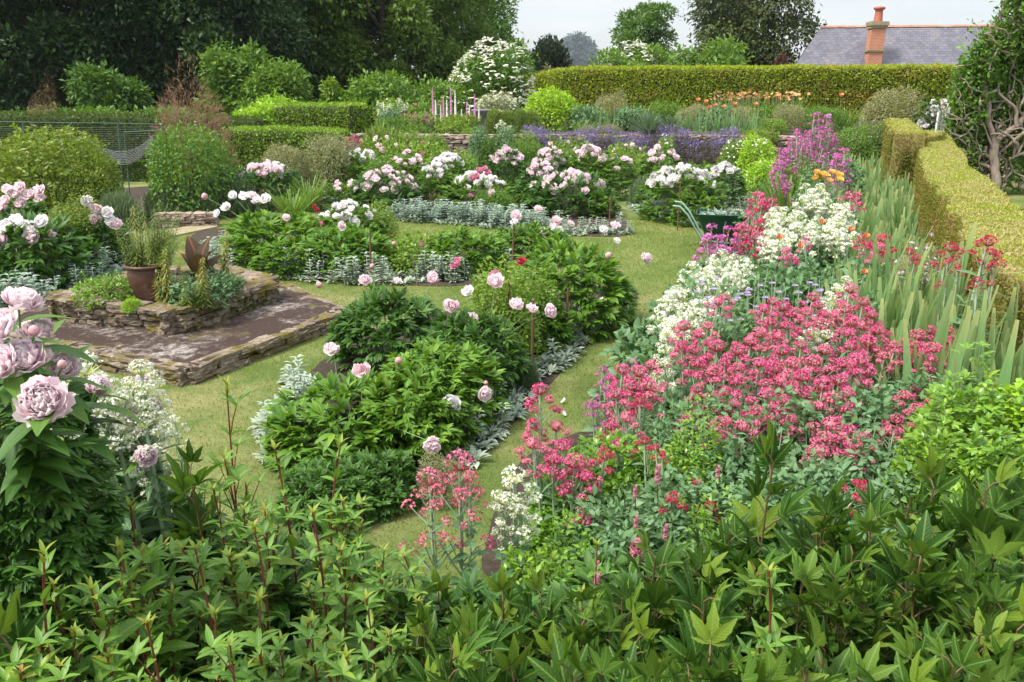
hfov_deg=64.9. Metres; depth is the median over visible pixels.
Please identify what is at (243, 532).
red stemmed plant
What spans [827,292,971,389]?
iris clump
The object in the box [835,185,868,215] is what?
iris clump
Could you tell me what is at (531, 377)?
feathery plant
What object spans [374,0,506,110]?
ivy clad tree
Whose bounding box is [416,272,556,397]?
peony bush
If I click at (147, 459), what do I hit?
peony bush
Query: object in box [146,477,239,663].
red stemmed plant
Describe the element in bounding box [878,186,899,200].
iris clump
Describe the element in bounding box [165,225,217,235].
paving
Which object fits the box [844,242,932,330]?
iris clump
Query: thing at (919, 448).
lime leaved plant
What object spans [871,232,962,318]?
iris clump
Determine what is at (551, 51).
yew tree
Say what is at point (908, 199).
iris clump
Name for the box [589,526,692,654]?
lobed leaf plant
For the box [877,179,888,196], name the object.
iris clump
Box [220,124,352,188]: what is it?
box hedge
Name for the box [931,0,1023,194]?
tree
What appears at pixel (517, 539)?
white valerian
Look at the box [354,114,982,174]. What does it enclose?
terrace ground
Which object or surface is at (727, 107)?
terrace plant
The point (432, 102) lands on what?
foxglove
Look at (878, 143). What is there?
leafy shrub
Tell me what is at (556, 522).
valerian foliage
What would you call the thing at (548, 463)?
red valerian
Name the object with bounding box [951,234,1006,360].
red valerian
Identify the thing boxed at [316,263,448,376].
peony bush
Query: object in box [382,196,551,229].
lambs ear edging
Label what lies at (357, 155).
peony bush
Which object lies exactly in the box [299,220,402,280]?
peony bush
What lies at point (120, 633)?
red stemmed plant
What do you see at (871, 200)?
iris clump
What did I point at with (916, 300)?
iris clump
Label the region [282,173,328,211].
iris clump
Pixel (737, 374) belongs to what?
red valerian
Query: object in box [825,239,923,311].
iris clump
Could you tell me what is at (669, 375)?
white valerian
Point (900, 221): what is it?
iris clump
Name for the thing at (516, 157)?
peony bush
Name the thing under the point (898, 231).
iris clump
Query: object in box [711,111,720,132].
iris clump
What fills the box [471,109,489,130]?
stone urn
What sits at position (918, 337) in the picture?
red valerian
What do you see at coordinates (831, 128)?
leafy shrub
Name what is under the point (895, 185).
iris clump
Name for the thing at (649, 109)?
terrace plant
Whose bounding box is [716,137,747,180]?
leafy shrub
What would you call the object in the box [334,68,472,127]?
laurel bush
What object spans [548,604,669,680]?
lobed leaf plant
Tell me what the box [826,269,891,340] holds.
iris clump
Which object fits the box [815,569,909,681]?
lobed leaf plant
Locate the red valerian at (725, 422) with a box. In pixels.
[632,384,771,527]
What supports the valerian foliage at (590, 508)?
on the near bank soil
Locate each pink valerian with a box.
[398,449,496,593]
[409,112,433,129]
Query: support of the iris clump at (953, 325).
on the flower bed soil at (490, 562)
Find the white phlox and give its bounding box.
[476,91,523,119]
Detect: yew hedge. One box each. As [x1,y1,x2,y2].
[0,110,270,181]
[492,62,965,119]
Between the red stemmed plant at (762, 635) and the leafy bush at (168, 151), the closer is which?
the red stemmed plant at (762, 635)
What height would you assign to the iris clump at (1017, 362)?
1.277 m
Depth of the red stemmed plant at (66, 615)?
2.23 m
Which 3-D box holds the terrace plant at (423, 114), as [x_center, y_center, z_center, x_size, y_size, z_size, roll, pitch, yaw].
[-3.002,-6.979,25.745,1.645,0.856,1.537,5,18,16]
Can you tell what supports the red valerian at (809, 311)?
on the flower bed soil at (490, 562)
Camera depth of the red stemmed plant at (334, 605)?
2.57 m
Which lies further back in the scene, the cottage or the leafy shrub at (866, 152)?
the cottage
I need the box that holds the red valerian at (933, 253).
[883,233,945,302]
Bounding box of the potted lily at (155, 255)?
[112,197,181,273]
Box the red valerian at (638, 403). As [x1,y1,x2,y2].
[596,359,668,506]
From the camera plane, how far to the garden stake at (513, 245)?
11.31 m
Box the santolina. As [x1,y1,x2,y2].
[419,189,454,210]
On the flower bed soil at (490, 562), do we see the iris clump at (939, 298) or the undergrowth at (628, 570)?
the iris clump at (939, 298)
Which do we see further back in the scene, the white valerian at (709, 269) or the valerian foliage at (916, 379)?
the white valerian at (709, 269)
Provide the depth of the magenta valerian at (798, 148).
15.49 m
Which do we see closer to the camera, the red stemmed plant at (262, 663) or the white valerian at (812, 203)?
the red stemmed plant at (262, 663)
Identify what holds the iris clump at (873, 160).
on the flower bed soil at (490, 562)
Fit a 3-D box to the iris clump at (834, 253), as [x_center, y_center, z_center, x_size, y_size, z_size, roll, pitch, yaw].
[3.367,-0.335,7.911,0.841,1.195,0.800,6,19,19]
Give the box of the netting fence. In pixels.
[0,121,165,193]
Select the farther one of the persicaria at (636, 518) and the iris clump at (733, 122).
the iris clump at (733, 122)
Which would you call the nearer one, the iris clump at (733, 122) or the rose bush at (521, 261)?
the rose bush at (521, 261)
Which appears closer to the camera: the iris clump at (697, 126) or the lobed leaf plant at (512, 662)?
the lobed leaf plant at (512, 662)
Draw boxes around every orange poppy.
[774,234,782,281]
[797,243,803,270]
[815,218,825,273]
[847,226,854,256]
[860,232,869,279]
[861,269,867,292]
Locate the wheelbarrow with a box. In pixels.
[673,201,763,246]
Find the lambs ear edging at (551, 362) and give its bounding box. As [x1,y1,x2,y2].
[431,297,629,469]
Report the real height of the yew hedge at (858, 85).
2.582 m
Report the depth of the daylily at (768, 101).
29.73 m
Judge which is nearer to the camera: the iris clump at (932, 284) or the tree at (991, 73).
the iris clump at (932, 284)
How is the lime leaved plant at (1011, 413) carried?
on the flower bed soil at (490, 562)
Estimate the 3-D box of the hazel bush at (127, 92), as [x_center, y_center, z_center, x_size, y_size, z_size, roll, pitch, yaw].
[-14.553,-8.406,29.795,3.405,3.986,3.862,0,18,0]
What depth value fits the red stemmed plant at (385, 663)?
2.35 m
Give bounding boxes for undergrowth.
[123,525,258,678]
[195,529,409,681]
[379,566,557,681]
[530,542,747,655]
[715,516,961,635]
[871,492,1023,668]
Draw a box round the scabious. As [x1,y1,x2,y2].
[694,277,850,373]
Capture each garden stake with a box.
[369,230,371,283]
[508,280,510,327]
[512,224,514,275]
[531,300,534,361]
[565,288,568,346]
[608,196,610,226]
[677,182,680,230]
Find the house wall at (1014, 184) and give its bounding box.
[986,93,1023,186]
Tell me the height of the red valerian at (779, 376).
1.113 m
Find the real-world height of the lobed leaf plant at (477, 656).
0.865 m
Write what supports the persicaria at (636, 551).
on the near bank soil
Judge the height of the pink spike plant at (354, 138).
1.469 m
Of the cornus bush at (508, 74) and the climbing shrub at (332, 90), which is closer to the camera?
the climbing shrub at (332, 90)
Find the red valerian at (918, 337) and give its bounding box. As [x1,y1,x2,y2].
[862,325,954,415]
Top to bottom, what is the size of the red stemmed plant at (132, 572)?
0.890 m
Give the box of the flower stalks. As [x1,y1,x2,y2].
[673,267,901,476]
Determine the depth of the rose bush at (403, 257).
11.84 m
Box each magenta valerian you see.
[581,358,638,459]
[676,223,742,287]
[729,174,792,251]
[746,148,807,209]
[763,128,829,207]
[799,112,842,188]
[824,148,867,206]
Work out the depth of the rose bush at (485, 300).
7.73 m
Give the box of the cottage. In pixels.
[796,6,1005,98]
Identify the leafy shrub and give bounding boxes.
[653,133,675,171]
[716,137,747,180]
[735,130,778,186]
[738,126,780,143]
[739,155,777,198]
[810,119,846,157]
[829,121,880,164]
[856,122,883,162]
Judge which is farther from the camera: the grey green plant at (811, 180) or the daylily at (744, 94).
the daylily at (744, 94)
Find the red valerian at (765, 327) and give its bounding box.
[710,297,809,407]
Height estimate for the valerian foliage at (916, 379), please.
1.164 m
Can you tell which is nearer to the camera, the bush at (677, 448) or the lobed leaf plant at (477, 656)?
the lobed leaf plant at (477, 656)
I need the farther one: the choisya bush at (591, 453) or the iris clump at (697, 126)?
the iris clump at (697, 126)
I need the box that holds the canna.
[175,236,226,281]
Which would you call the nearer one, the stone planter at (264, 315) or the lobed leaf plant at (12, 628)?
the lobed leaf plant at (12, 628)
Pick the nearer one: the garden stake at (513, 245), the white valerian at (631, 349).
the white valerian at (631, 349)
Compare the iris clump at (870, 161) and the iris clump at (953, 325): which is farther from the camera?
the iris clump at (870, 161)
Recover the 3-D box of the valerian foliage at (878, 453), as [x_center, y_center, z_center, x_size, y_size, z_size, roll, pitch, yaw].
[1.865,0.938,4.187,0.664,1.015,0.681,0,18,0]
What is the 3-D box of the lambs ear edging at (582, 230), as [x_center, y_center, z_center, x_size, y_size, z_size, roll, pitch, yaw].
[1.340,-2.228,15.249,1.997,0.382,0.919,4,18,11]
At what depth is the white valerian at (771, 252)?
8.49 m
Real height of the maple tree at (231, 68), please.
4.876 m
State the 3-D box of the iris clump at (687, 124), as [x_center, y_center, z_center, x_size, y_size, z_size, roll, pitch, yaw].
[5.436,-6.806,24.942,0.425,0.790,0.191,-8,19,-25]
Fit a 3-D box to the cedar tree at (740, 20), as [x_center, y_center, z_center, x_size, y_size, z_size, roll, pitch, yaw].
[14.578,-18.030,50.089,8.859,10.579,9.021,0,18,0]
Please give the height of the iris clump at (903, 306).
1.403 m
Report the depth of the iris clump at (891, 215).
11.78 m
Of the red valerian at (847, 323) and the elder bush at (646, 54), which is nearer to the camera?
the red valerian at (847, 323)
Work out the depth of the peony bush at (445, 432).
5.89 m
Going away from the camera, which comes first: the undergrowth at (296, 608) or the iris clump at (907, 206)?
the undergrowth at (296, 608)
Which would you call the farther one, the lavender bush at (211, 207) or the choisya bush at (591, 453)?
the lavender bush at (211, 207)
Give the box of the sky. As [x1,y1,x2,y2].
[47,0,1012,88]
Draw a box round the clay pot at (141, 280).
[122,259,171,302]
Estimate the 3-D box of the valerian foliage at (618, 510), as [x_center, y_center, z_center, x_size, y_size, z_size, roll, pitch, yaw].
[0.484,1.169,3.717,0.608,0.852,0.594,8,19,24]
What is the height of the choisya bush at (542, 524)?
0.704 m
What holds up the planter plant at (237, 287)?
on the stone planter at (264, 315)
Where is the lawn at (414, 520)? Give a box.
[0,166,1023,606]
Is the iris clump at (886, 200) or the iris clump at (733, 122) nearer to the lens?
the iris clump at (886, 200)
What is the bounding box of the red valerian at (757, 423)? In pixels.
[739,383,819,473]
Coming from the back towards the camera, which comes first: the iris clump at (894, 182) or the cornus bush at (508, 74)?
the cornus bush at (508, 74)
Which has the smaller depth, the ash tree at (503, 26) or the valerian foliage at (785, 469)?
the valerian foliage at (785, 469)
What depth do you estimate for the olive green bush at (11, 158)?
15.68 m
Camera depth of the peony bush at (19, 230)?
10.72 m
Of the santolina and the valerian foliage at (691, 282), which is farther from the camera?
the santolina
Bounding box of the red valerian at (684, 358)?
[619,293,735,460]
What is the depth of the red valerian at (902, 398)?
4.47 m
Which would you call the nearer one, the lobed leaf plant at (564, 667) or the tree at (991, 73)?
the lobed leaf plant at (564, 667)
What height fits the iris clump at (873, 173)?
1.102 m
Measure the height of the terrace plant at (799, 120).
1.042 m
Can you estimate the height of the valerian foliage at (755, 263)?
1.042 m
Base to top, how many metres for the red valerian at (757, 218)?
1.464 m
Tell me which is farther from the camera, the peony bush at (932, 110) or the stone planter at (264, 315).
the peony bush at (932, 110)
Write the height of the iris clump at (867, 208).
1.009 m
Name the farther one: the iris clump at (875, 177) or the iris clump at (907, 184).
the iris clump at (875, 177)
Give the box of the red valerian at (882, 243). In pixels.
[778,190,896,305]
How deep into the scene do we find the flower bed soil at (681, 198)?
20.32 m
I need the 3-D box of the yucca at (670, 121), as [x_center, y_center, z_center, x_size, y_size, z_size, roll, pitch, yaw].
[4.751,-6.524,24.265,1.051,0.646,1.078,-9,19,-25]
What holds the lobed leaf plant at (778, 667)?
on the near bank soil
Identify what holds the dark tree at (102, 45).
on the lawn at (414, 520)
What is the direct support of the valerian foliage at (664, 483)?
on the flower bed soil at (490, 562)
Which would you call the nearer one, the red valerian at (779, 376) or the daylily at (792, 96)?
the red valerian at (779, 376)
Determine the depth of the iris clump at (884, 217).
13.12 m
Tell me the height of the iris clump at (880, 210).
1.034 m
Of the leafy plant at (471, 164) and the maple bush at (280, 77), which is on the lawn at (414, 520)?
the maple bush at (280, 77)
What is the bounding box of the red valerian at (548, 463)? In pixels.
[513,382,615,566]
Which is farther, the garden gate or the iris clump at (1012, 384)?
the garden gate
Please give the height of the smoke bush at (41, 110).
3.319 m
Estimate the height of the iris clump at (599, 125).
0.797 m
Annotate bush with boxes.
[0,101,72,114]
[0,122,126,221]
[0,181,58,268]
[0,208,108,291]
[0,286,148,678]
[25,189,103,274]
[26,68,58,170]
[51,131,127,227]
[58,57,153,113]
[64,104,197,116]
[72,195,137,264]
[83,372,170,541]
[93,188,145,230]
[137,117,244,216]
[138,182,210,219]
[147,50,239,183]
[191,192,225,218]
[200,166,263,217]
[201,190,343,269]
[232,56,316,112]
[233,88,299,126]
[236,157,307,211]
[245,234,330,280]
[257,141,312,194]
[257,342,443,484]
[262,418,349,471]
[274,455,386,539]
[297,204,336,256]
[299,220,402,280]
[300,132,361,192]
[312,198,391,261]
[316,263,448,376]
[317,179,372,209]
[327,446,425,523]
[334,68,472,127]
[335,146,384,196]
[346,360,483,475]
[347,164,431,215]
[354,119,407,154]
[359,130,411,170]
[361,199,401,246]
[374,149,439,198]
[375,336,515,444]
[381,134,449,187]
[382,226,448,276]
[411,161,460,209]
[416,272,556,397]
[420,223,514,276]
[422,151,474,198]
[435,167,515,212]
[445,36,540,115]
[450,252,544,360]
[468,166,518,216]
[474,87,519,124]
[481,137,530,188]
[484,108,501,133]
[491,290,577,355]
[494,205,574,267]
[498,109,513,132]
[500,507,577,580]
[501,256,559,352]
[511,220,651,343]
[512,107,527,133]
[513,160,567,208]
[518,167,620,215]
[522,84,582,132]
[523,444,623,548]
[524,109,540,133]
[527,145,578,191]
[535,132,586,172]
[542,61,552,70]
[554,428,658,519]
[560,140,616,194]
[574,190,621,218]
[581,39,675,66]
[597,155,637,200]
[605,136,652,186]
[633,157,731,222]
[636,144,684,196]
[649,385,726,537]
[664,188,722,226]
[665,33,754,66]
[697,156,747,207]
[772,51,795,65]
[857,85,928,135]
[910,97,958,135]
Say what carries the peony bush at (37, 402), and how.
on the near bank soil
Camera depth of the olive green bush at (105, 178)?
15.61 m
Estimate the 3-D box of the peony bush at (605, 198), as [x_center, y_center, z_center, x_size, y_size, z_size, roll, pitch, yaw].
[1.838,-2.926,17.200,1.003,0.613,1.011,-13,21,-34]
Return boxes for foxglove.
[432,87,433,114]
[450,88,451,114]
[454,90,456,113]
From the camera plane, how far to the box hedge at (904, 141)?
16.87 m
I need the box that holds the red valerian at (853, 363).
[824,334,913,432]
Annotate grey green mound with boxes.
[404,130,423,154]
[467,124,489,165]
[489,124,519,162]
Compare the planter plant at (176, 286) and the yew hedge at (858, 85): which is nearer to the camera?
the planter plant at (176, 286)
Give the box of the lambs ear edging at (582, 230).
[539,210,632,235]
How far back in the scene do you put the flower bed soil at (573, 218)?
17.21 m
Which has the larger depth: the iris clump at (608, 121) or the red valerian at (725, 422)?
the iris clump at (608, 121)
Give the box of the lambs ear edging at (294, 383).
[248,354,317,463]
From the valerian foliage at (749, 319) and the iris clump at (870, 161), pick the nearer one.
the valerian foliage at (749, 319)
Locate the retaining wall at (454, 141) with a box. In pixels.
[351,133,881,179]
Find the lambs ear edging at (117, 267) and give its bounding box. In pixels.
[0,231,139,307]
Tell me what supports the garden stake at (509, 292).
on the flower bed soil at (323, 367)
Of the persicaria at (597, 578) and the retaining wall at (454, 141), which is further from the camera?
the retaining wall at (454, 141)
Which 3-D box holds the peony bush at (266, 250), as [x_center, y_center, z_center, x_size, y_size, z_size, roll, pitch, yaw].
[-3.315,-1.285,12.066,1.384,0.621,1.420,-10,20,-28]
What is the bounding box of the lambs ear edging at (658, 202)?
[625,194,700,225]
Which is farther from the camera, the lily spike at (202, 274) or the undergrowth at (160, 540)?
the lily spike at (202, 274)
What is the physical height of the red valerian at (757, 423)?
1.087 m
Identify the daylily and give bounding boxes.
[707,90,741,115]
[719,90,756,121]
[738,91,775,117]
[764,92,794,124]
[773,90,817,124]
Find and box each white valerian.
[66,350,238,648]
[376,98,407,131]
[486,463,542,584]
[494,120,511,135]
[588,285,735,417]
[635,275,853,438]
[637,249,767,366]
[727,206,820,271]
[732,230,811,303]
[784,215,864,285]
[792,183,857,256]
[910,253,936,290]
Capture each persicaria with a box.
[593,573,600,595]
[629,536,642,567]
[632,484,637,510]
[634,515,638,536]
[654,464,661,527]
[662,523,668,540]
[715,465,720,513]
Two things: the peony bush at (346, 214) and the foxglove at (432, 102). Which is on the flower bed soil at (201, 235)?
the peony bush at (346, 214)
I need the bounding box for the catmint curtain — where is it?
[520,121,742,168]
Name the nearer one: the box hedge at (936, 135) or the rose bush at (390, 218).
the rose bush at (390, 218)
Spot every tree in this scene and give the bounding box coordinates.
[0,0,71,110]
[0,0,150,111]
[3,0,205,109]
[68,0,317,113]
[191,34,272,117]
[210,0,352,102]
[237,0,391,98]
[299,0,479,106]
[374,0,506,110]
[452,0,534,78]
[525,33,573,74]
[559,31,599,67]
[608,0,679,65]
[680,0,826,68]
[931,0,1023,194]
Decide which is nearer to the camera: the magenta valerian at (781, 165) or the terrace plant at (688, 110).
the magenta valerian at (781, 165)
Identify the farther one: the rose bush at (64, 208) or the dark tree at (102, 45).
the dark tree at (102, 45)
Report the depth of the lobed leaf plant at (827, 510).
2.94 m
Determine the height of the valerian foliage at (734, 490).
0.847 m
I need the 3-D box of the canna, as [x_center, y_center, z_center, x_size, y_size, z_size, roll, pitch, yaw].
[-3.559,-0.870,9.176,0.532,0.566,0.584,0,18,0]
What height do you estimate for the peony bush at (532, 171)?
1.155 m
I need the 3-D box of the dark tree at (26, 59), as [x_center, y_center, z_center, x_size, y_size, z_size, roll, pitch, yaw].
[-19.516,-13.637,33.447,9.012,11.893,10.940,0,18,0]
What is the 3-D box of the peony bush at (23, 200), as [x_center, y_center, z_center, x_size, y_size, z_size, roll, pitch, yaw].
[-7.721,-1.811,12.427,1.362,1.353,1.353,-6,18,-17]
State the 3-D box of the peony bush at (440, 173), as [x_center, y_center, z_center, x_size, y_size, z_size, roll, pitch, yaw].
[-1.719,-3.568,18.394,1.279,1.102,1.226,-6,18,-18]
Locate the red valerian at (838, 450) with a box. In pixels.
[792,430,878,502]
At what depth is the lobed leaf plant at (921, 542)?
2.58 m
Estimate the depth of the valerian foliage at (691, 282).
6.97 m
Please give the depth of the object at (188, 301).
8.57 m
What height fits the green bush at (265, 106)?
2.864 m
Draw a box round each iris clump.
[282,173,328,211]
[597,112,602,128]
[603,114,612,129]
[613,113,618,129]
[675,112,683,133]
[683,110,691,132]
[691,109,703,133]
[705,108,711,133]
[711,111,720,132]
[720,116,731,133]
[728,108,740,133]
[737,105,751,133]
[749,110,758,130]
[758,111,767,130]
[801,239,866,273]
[814,234,911,336]
[814,244,853,262]
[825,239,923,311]
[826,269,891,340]
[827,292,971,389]
[828,270,949,380]
[831,245,884,293]
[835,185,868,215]
[836,264,843,292]
[837,243,899,278]
[843,192,876,208]
[843,226,878,249]
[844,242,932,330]
[847,250,926,349]
[849,155,861,170]
[850,202,865,230]
[850,265,960,343]
[851,185,888,216]
[851,309,1023,458]
[852,225,906,251]
[854,178,872,197]
[855,222,889,250]
[856,168,871,184]
[857,160,868,180]
[857,197,881,230]
[857,224,899,238]
[858,186,876,201]
[858,189,887,215]
[858,220,909,247]
[860,197,899,227]
[860,204,913,230]
[861,208,895,236]
[863,173,879,187]
[863,194,901,226]
[864,177,887,198]
[865,168,892,181]
[866,154,878,169]
[866,160,883,180]
[866,191,896,219]
[867,233,903,254]
[868,233,924,250]
[870,166,888,186]
[870,172,903,190]
[870,182,893,208]
[870,301,926,414]
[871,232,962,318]
[872,153,880,167]
[873,299,1000,383]
[874,192,892,212]
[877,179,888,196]
[877,222,899,257]
[877,253,915,292]
[878,172,905,197]
[878,185,914,209]
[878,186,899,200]
[878,219,924,242]
[879,235,916,259]
[880,225,933,263]
[881,290,1010,421]
[883,178,907,199]
[883,195,911,213]
[883,195,916,220]
[884,194,914,228]
[884,232,963,312]
[885,186,911,202]
[885,203,920,227]
[887,305,1020,377]
[888,210,911,230]
[890,209,917,235]
[890,343,1022,403]
[891,203,924,237]
[892,173,909,189]
[893,285,998,403]
[894,289,932,338]
[895,177,908,193]
[896,182,912,198]
[896,246,934,258]
[897,273,959,337]
[900,222,923,246]
[905,241,992,328]
[910,266,929,304]
[911,258,986,336]
[918,282,1018,351]
[921,222,976,312]
[922,290,1023,403]
[925,237,981,284]
[934,303,1006,342]
[955,313,1023,403]
[987,346,1022,454]
[1002,320,1007,354]
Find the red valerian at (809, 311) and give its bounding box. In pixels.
[743,292,836,405]
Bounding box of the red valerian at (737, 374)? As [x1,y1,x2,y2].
[647,335,774,439]
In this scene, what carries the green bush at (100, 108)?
on the lawn at (414, 520)
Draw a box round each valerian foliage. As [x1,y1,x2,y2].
[474,543,586,612]
[533,509,601,585]
[553,483,670,559]
[554,500,662,573]
[561,519,658,616]
[604,497,688,568]
[613,463,718,549]
[634,404,701,501]
[645,481,746,556]
[648,267,754,373]
[648,384,767,496]
[661,313,773,399]
[674,530,760,623]
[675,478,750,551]
[677,427,795,513]
[697,251,776,305]
[712,298,828,389]
[712,470,809,535]
[724,384,833,488]
[736,254,839,352]
[742,447,854,530]
[758,216,851,277]
[778,448,889,533]
[786,252,891,320]
[792,378,909,478]
[794,194,864,244]
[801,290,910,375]
[805,504,909,542]
[824,425,922,515]
[855,460,949,536]
[860,366,970,461]
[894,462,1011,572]
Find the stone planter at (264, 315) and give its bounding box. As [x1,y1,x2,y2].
[9,263,345,386]
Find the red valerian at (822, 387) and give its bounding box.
[785,374,866,473]
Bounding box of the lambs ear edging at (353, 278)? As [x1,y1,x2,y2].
[200,236,526,284]
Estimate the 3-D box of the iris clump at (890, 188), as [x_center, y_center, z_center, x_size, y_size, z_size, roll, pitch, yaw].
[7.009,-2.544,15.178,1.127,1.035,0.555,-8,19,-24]
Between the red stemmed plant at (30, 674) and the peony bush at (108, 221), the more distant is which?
the peony bush at (108, 221)
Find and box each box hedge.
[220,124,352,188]
[271,100,372,133]
[879,117,929,183]
[912,133,1023,352]
[925,130,947,141]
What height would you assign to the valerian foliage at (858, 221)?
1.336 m
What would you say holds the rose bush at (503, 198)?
on the flower bed soil at (573, 218)
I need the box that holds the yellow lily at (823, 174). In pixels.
[812,169,843,203]
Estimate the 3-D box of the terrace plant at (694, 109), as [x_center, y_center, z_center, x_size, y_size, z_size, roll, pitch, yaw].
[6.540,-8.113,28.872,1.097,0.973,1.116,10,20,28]
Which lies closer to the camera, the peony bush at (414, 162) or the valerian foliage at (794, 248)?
the valerian foliage at (794, 248)
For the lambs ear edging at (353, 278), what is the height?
0.416 m
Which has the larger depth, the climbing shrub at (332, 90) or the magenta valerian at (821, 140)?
the climbing shrub at (332, 90)
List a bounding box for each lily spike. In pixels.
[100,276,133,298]
[130,205,154,252]
[151,249,179,304]
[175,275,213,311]
[192,257,219,310]
[217,231,234,277]
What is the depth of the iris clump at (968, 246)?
6.60 m
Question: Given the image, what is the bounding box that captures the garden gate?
[935,112,952,133]
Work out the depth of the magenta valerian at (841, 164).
13.57 m
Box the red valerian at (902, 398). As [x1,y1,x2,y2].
[872,384,936,466]
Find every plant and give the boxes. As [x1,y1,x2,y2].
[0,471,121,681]
[0,538,89,667]
[0,539,155,681]
[0,584,88,681]
[0,650,85,681]
[32,571,143,680]
[33,481,124,648]
[42,574,173,681]
[69,269,134,311]
[79,519,198,681]
[111,611,202,681]
[114,495,229,678]
[121,296,141,313]
[131,538,244,681]
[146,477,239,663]
[147,438,237,621]
[158,267,242,308]
[181,375,276,565]
[189,269,243,300]
[196,603,273,681]
[197,517,290,672]
[225,439,324,657]
[228,273,246,283]
[233,586,311,681]
[252,650,279,679]
[267,186,317,222]
[285,502,383,663]
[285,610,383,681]
[309,433,377,626]
[316,588,422,681]
[342,134,361,179]
[346,492,444,635]
[350,602,496,681]
[360,147,408,200]
[361,543,434,670]
[368,604,522,681]
[371,93,414,125]
[375,565,479,637]
[376,115,410,132]
[393,109,440,132]
[399,121,431,133]
[402,634,536,681]
[409,95,452,125]
[415,447,465,510]
[433,114,470,133]
[437,599,552,681]
[440,110,482,132]
[446,147,478,181]
[461,126,484,134]
[482,564,570,679]
[496,186,547,210]
[506,137,543,177]
[518,356,539,393]
[526,584,611,680]
[527,620,632,681]
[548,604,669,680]
[557,537,619,637]
[562,104,606,132]
[568,119,597,133]
[577,124,596,134]
[582,641,733,681]
[583,643,790,681]
[584,104,621,128]
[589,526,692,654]
[594,87,629,120]
[598,122,621,134]
[606,107,628,130]
[609,103,647,131]
[612,601,767,681]
[626,98,669,123]
[626,174,660,204]
[651,97,683,123]
[653,544,757,660]
[675,103,704,130]
[682,101,708,127]
[684,413,816,609]
[685,641,828,681]
[690,107,732,131]
[693,545,799,654]
[704,100,740,128]
[725,102,762,129]
[734,546,876,674]
[734,558,804,658]
[748,103,782,129]
[759,117,790,134]
[771,101,806,132]
[772,471,860,592]
[775,150,827,203]
[779,604,898,681]
[780,544,893,680]
[784,162,832,232]
[786,104,830,129]
[803,103,848,131]
[808,480,915,624]
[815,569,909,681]
[822,151,866,200]
[833,106,866,128]
[856,614,958,681]
[862,526,966,676]
[869,510,1023,679]
[871,443,978,575]
[873,381,978,508]
[897,341,1022,493]
[909,582,1023,681]
[919,632,1023,681]
[921,572,1023,679]
[928,395,1023,498]
[938,455,1023,609]
[953,378,1023,475]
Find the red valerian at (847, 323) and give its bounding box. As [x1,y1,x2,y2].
[785,283,892,412]
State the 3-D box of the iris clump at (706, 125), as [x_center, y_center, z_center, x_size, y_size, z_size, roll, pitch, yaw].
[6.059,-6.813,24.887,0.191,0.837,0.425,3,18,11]
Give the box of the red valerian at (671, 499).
[631,436,867,540]
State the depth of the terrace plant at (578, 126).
24.77 m
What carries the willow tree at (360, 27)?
on the lawn at (414, 520)
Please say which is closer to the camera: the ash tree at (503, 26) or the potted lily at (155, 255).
the potted lily at (155, 255)
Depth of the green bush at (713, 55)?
41.87 m
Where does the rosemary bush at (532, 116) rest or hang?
on the terrace ground at (803, 133)
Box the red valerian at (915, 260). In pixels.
[893,242,965,328]
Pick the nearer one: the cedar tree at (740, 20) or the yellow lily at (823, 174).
the yellow lily at (823, 174)
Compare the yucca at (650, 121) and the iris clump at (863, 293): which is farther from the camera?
the yucca at (650, 121)
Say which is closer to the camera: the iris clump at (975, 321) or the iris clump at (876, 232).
the iris clump at (975, 321)
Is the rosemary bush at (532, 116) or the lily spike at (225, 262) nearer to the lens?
the lily spike at (225, 262)
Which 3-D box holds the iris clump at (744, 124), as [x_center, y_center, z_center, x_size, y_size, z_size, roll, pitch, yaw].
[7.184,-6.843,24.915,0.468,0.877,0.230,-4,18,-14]
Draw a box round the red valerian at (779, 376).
[749,340,840,432]
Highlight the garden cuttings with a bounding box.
[700,206,745,214]
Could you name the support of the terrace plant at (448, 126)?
on the terrace ground at (803, 133)
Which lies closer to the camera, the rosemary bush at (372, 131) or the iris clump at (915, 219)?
the iris clump at (915, 219)
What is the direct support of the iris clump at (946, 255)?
on the flower bed soil at (490, 562)
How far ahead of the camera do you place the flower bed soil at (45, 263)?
11.98 m
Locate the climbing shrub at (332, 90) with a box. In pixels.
[317,75,348,102]
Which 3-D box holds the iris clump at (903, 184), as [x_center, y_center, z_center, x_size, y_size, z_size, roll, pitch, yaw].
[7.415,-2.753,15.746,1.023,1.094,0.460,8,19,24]
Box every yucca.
[629,110,667,134]
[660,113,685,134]
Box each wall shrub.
[384,128,424,172]
[419,130,444,168]
[424,133,449,164]
[475,135,500,176]
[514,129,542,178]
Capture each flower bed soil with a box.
[0,220,116,288]
[124,184,291,225]
[191,228,574,285]
[261,278,637,502]
[312,179,629,235]
[482,241,763,576]
[659,181,735,224]
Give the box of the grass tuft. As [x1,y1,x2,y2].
[740,172,844,229]
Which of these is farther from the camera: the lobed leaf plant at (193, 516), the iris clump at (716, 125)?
the iris clump at (716, 125)
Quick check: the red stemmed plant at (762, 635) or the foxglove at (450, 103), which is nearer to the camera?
the red stemmed plant at (762, 635)
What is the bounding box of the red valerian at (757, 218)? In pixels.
[730,191,779,268]
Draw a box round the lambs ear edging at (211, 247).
[200,230,261,263]
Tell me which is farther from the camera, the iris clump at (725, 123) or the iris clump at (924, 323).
the iris clump at (725, 123)
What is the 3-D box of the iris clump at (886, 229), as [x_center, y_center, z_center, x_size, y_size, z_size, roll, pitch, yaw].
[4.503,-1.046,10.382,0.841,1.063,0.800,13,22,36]
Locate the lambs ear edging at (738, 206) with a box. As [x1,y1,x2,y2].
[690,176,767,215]
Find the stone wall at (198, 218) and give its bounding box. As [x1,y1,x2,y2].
[153,211,218,227]

